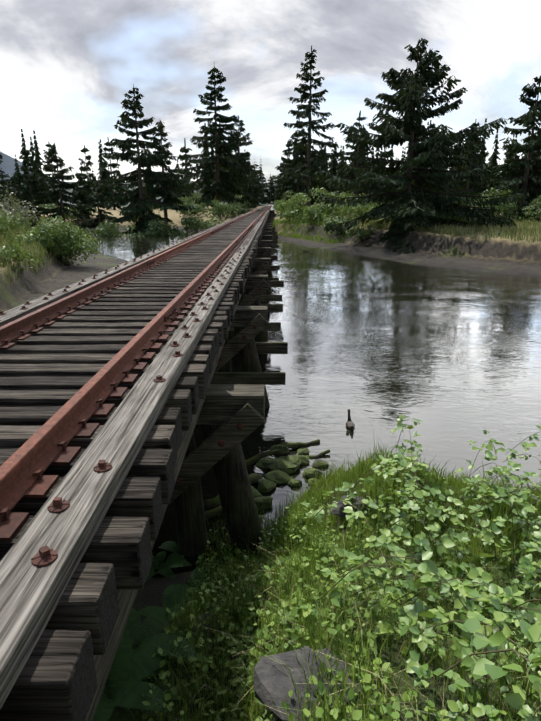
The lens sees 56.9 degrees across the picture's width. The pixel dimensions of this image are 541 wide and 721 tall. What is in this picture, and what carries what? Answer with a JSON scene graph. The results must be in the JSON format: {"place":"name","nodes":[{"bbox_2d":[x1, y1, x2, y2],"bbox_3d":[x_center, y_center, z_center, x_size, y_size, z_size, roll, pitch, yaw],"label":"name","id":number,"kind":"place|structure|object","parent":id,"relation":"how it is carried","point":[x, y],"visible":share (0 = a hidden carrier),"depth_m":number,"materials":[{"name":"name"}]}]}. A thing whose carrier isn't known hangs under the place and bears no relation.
{"place":"outdoors","nodes":[
{"label":"outdoors","id":0,"kind":"place"},
{"bbox_2d":[0,151,46,179],"bbox_3d":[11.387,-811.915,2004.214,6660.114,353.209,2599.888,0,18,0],"label":"mountain","id":1,"kind":"structure","parent":0,"point":[7,166],"depth_m":2854.49,"materials":[{"name":"stone"}]},
{"bbox_2d":[0,181,540,720],"bbox_3d":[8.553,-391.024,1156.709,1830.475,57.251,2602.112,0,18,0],"label":"terrain","id":2,"kind":"structure","parent":0,"point":[498,255],"depth_m":5.78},
{"bbox_2d":[0,224,56,286],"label":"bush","id":3,"kind":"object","parent":2,"relation":"on","point":[32,247],"depth_m":25.37,"materials":[{"name":"green plant"}]},
{"bbox_2d":[92,541,203,720],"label":"broad leaves","id":4,"kind":"object","parent":2,"relation":"on","point":[140,661],"visible":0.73,"depth_m":3.72,"materials":[{"name":"green plant"}]},
{"bbox_2d":[172,253,272,557],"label":"bridge piles","id":5,"kind":"object","parent":2,"relation":"on","point":[235,492],"visible":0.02,"depth_m":5.88,"materials":[{"name":"brown wood"}]},
{"bbox_2d":[196,215,272,424],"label":"pile cap beams","id":6,"kind":"structure","parent":5,"relation":"on","point":[222,403],"depth_m":5.51,"materials":[{"name":"brown wood"}]},
{"bbox_2d":[85,242,259,720],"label":"bridge stringers","id":7,"kind":"object","parent":6,"relation":"on","point":[104,662],"depth_m":2.38,"materials":[{"name":"brown wood"}]},
{"bbox_2d":[0,281,239,720],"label":"railroad ties","id":8,"kind":"object","parent":7,"relation":"on","point":[47,373],"visible":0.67,"depth_m":2.97,"materials":[{"name":"grey wood"}]},
{"bbox_2d":[0,252,244,708],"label":"bridge guard timbers","id":9,"kind":"object","parent":8,"relation":"on","point":[31,594],"visible":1,"depth_m":2.25,"materials":[{"name":"grey wood"}]},
{"bbox_2d":[0,213,265,566],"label":"bridge hardware","id":10,"kind":"object","parent":9,"relation":"attached to","point":[11,523],"visible":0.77,"depth_m":3.85,"materials":[{"name":"brown metal"}]},
{"bbox_2d":[168,221,287,504],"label":"cross braces","id":11,"kind":"object","parent":2,"relation":"on","point":[204,456],"visible":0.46,"depth_m":9.76,"materials":[{"name":"brown wood"}]},
{"bbox_2d":[130,206,271,293],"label":"railroad ties","id":12,"kind":"object","parent":11,"relation":"on","point":[191,264],"visible":0.48,"depth_m":13.18,"materials":[{"name":"grey wood"}]},
{"bbox_2d":[0,210,268,326],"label":"bridge guard timbers","id":13,"kind":"object","parent":12,"relation":"on","point":[13,314],"visible":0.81,"depth_m":8.72,"materials":[{"name":"grey wood"}]},
{"bbox_2d":[0,204,271,522],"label":"rails","id":14,"kind":"object","parent":12,"relation":"on","point":[39,449],"visible":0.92,"depth_m":4.05,"materials":[{"name":"brown metal"}]},
{"bbox_2d":[249,210,274,215],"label":"bridge abutments","id":15,"kind":"object","parent":2,"relation":"on","point":[272,212],"visible":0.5,"depth_m":84.33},
{"bbox_2d":[130,477,404,720],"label":"grass","id":16,"kind":"structure","parent":2,"relation":"on","point":[310,641],"depth_m":3.67,"materials":[{"name":"green plant"}]},
{"bbox_2d":[141,497,412,720],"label":"herb leaves","id":17,"kind":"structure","parent":2,"relation":"on","point":[356,714],"depth_m":3.50,"materials":[{"name":"green plant"}]},
{"bbox_2d":[272,217,346,243],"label":"bush","id":18,"kind":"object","parent":2,"relation":"on","point":[297,235],"depth_m":55.29,"materials":[{"name":"green plant"}]},
{"bbox_2d":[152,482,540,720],"bbox_3d":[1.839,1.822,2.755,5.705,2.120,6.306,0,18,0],"label":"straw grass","id":19,"kind":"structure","parent":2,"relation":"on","point":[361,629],"depth_m":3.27,"materials":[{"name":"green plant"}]},
{"bbox_2d":[199,462,540,720],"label":"herb leaves","id":20,"kind":"object","parent":2,"relation":"on","point":[267,628],"visible":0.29,"depth_m":3.63,"materials":[{"name":"green plant"}]},
{"bbox_2d":[215,440,540,720],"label":"bank grass","id":21,"kind":"structure","parent":2,"relation":"on","point":[404,646],"depth_m":3.83,"materials":[{"name":"green plant"}]},
{"bbox_2d":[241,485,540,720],"bbox_3d":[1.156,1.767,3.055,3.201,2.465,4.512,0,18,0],"label":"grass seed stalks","id":22,"kind":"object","parent":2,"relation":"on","point":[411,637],"depth_m":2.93,"materials":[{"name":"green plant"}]},
{"bbox_2d":[273,428,540,600],"bbox_3d":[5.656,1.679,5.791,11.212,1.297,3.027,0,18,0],"label":"bank edge grass","id":23,"kind":"structure","parent":2,"relation":"on","point":[440,522],"depth_m":5.39,"materials":[{"name":"green plant"}]},
{"bbox_2d":[286,216,540,242],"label":"bank grass","id":24,"kind":"structure","parent":2,"relation":"on","point":[523,227],"depth_m":38.65,"materials":[{"name":"green plant"}]},
{"bbox_2d":[290,414,540,720],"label":"bramble leaves","id":25,"kind":"object","parent":2,"relation":"on","point":[475,613],"visible":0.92,"depth_m":3.18,"materials":[{"name":"green plant"}]},
{"bbox_2d":[0,0,540,182],"label":"sky","id":26,"kind":"structure","parent":0,"point":[67,67],"materials":[{"name":"white"}]},
{"bbox_2d":[75,229,540,577],"bbox_3d":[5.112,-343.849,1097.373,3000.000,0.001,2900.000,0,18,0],"label":"river water","id":27,"kind":"structure","parent":0,"point":[450,359],"depth_m":13.01,"materials":[{"name":"grey liquid"}]},
{"bbox_2d":[346,409,354,429],"bbox_3d":[1.513,1.137,9.433,0.170,0.327,0.515,0,18,0],"label":"goose","id":28,"kind":"object","parent":27,"relation":"on","point":[350,424],"visible":0.98,"depth_m":9.46}
]}

